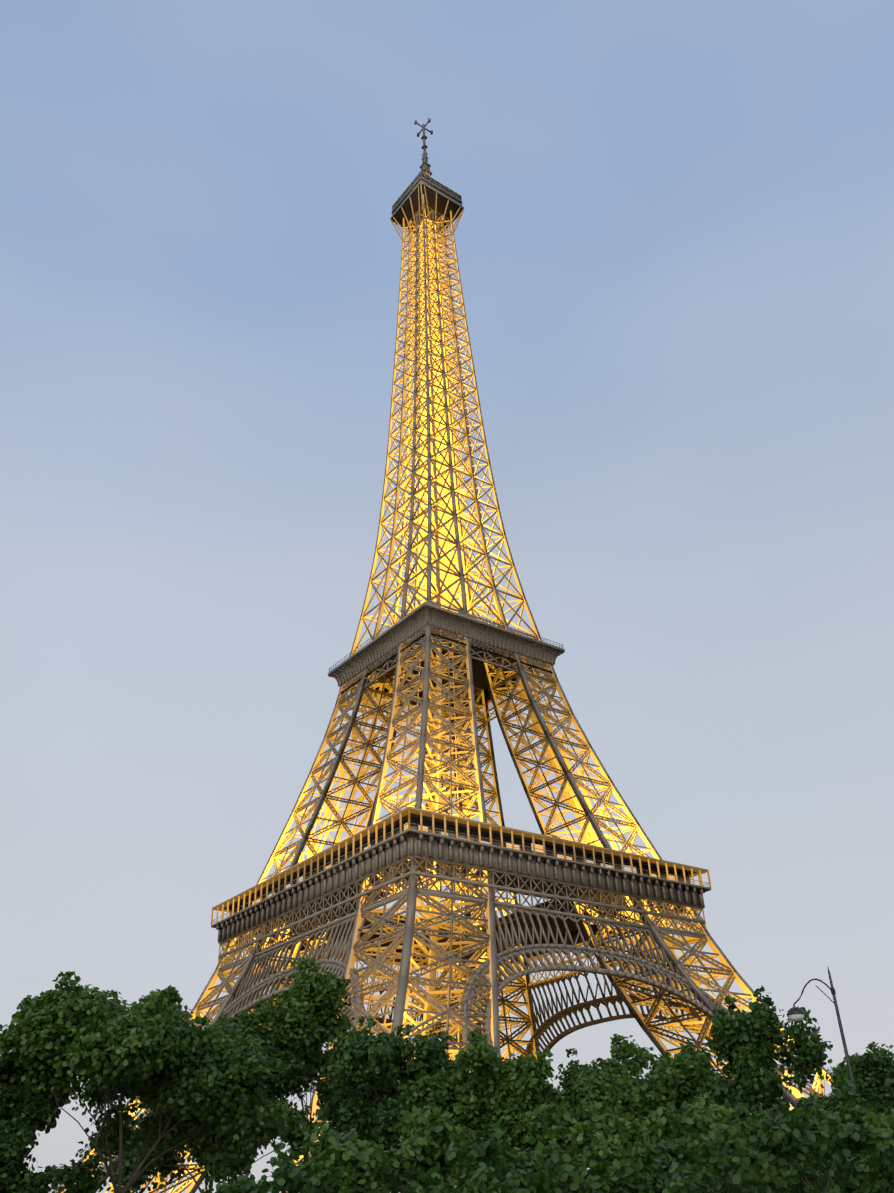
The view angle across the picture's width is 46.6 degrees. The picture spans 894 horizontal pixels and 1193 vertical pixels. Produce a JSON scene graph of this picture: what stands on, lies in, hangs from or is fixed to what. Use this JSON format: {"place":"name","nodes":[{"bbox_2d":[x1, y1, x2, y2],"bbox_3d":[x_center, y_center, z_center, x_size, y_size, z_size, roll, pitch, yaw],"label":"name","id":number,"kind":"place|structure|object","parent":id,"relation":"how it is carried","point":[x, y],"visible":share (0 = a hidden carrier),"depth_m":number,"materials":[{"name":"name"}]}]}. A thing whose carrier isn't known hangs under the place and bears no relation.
{"place":"outdoors","nodes":[
{"label":"outdoors","id":0,"kind":"place"},
{"bbox_2d":[0,0,893,1192],"label":"sky","id":1,"kind":"structure","parent":0,"point":[674,233],"materials":[{"name":"blue"}]},
{"label":"ground","id":2,"kind":"structure","parent":0,"visible":0},
{"bbox_2d":[0,1024,69,1192],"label":"tree","id":3,"kind":"object","parent":2,"relation":"on","point":[24,1116],"visible":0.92,"depth_m":34.66,"materials":[{"name":"green plant"}]},
{"bbox_2d":[0,971,307,1192],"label":"tree","id":4,"kind":"object","parent":2,"relation":"on","point":[150,1047],"visible":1,"depth_m":37.61,"materials":[{"name":"green plant"}]},
{"bbox_2d":[108,1010,318,1192],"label":"tree","id":5,"kind":"object","parent":2,"relation":"on","point":[291,1076],"visible":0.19,"depth_m":55.42,"materials":[{"name":"green plant"}]},
{"bbox_2d":[203,1143,389,1192],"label":"tree","id":6,"kind":"object","parent":2,"relation":"on","point":[285,1178],"visible":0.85,"depth_m":24.77,"materials":[{"name":"green plant"}]},
{"bbox_2d":[191,956,404,1192],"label":"tree","id":7,"kind":"object","parent":2,"relation":"on","point":[305,1011],"visible":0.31,"depth_m":59.84,"materials":[{"name":"green plant"}]},
{"bbox_2d":[293,1104,489,1192],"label":"tree","id":8,"kind":"object","parent":2,"relation":"on","point":[359,1163],"visible":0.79,"depth_m":26.76,"materials":[{"name":"green plant"}]},
{"bbox_2d":[316,1016,484,1192],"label":"tree","id":9,"kind":"object","parent":2,"relation":"on","point":[374,1114],"visible":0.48,"depth_m":53.36,"materials":[{"name":"green plant"}]},
{"bbox_2d":[396,1053,471,1186],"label":"tree","id":10,"kind":"object","parent":2,"relation":"on","point":[450,1062],"visible":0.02,"depth_m":76.74,"materials":[{"name":"green plant"}]},
{"bbox_2d":[54,118,832,1192],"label":"lattice tower","id":11,"kind":"structure","parent":2,"relation":"on","point":[434,666],"depth_m":217.17,"materials":[{"name":"metal"}]},
{"bbox_2d":[399,1029,568,1177],"bbox_3d":[1.299,27.198,51.599,8.625,10.299,8.510,19,-37,-32],"label":"tree","id":12,"kind":"object","parent":2,"relation":"on","point":[506,1095],"visible":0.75,"depth_m":51.53,"materials":[{"name":"green plant"}]},
{"bbox_2d":[403,1123,588,1192],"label":"tree","id":13,"kind":"object","parent":2,"relation":"on","point":[502,1173],"visible":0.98,"depth_m":23.94,"materials":[{"name":"green plant"}]},
{"bbox_2d":[514,1047,618,1167],"bbox_3d":[7.502,32.579,61.366,7.743,10.631,10.444,-4,-31,3],"label":"tree","id":14,"kind":"object","parent":2,"relation":"on","point":[572,1071],"visible":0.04,"depth_m":62.18,"materials":[{"name":"green plant"}]},
{"bbox_2d":[511,1098,734,1192],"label":"tree","id":15,"kind":"object","parent":2,"relation":"on","point":[594,1139],"visible":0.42,"depth_m":27.62,"materials":[{"name":"green plant"}]},
{"bbox_2d":[568,1034,726,1128],"bbox_3d":[10.276,27.566,52.848,7.683,10.301,9.309,2,-31,-7],"label":"tree","id":16,"kind":"object","parent":2,"relation":"on","point":[625,1093],"visible":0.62,"depth_m":52.10,"materials":[{"name":"green plant"}]},
{"bbox_2d":[576,1131,769,1192],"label":"tree","id":17,"kind":"object","parent":2,"relation":"on","point":[652,1163],"visible":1,"depth_m":23.66,"materials":[{"name":"green plant"}]},
{"bbox_2d":[639,1040,768,1172],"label":"tree","id":18,"kind":"object","parent":2,"relation":"on","point":[690,1046],"depth_m":74.80,"materials":[{"name":"green plant"}]},
{"bbox_2d":[665,1092,834,1192],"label":"tree","id":19,"kind":"object","parent":2,"relation":"on","point":[774,1181],"visible":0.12,"depth_m":30.47,"materials":[{"name":"green plant"}]},
{"bbox_2d":[682,985,837,1188],"bbox_3d":[14.562,24.078,47.895,8.053,10.890,6.977,19,-37,-32],"label":"tree","id":20,"kind":"object","parent":2,"relation":"on","point":[747,1043],"visible":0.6,"depth_m":47.75,"materials":[{"name":"green plant"}]},
{"bbox_2d":[710,1097,893,1192],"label":"tree","id":21,"kind":"object","parent":2,"relation":"on","point":[778,1138],"visible":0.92,"depth_m":25.47,"materials":[{"name":"green plant"}]},
{"bbox_2d":[787,968,856,1091],"bbox_3d":[14.300,18.939,38.409,2.055,10.000,0.687,-12,-32,16],"label":"street lamp","id":22,"kind":"object","parent":2,"relation":"on","point":[795,1014],"visible":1,"depth_m":40.05,"materials":[{"name":"grey metal"}]},
{"bbox_2d":[769,1041,888,1182],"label":"tree","id":23,"kind":"object","parent":2,"relation":"on","point":[840,1072],"depth_m":68.02,"materials":[{"name":"green plant"}]},
{"bbox_2d":[799,1078,893,1192],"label":"tree","id":24,"kind":"object","parent":2,"relation":"on","point":[855,1111],"visible":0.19,"depth_m":33.46,"materials":[{"name":"green plant"}]},
{"bbox_2d":[820,1043,893,1114],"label":"tree","id":25,"kind":"object","parent":2,"relation":"on","point":[875,1068],"visible":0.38,"depth_m":61.57,"materials":[{"name":"green plant"}]},
{"bbox_2d":[834,1108,893,1191],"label":"tree","id":26,"kind":"object","parent":2,"relation":"on","point":[882,1135],"visible":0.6,"depth_m":26.51,"materials":[{"name":"green plant"}]}
]}

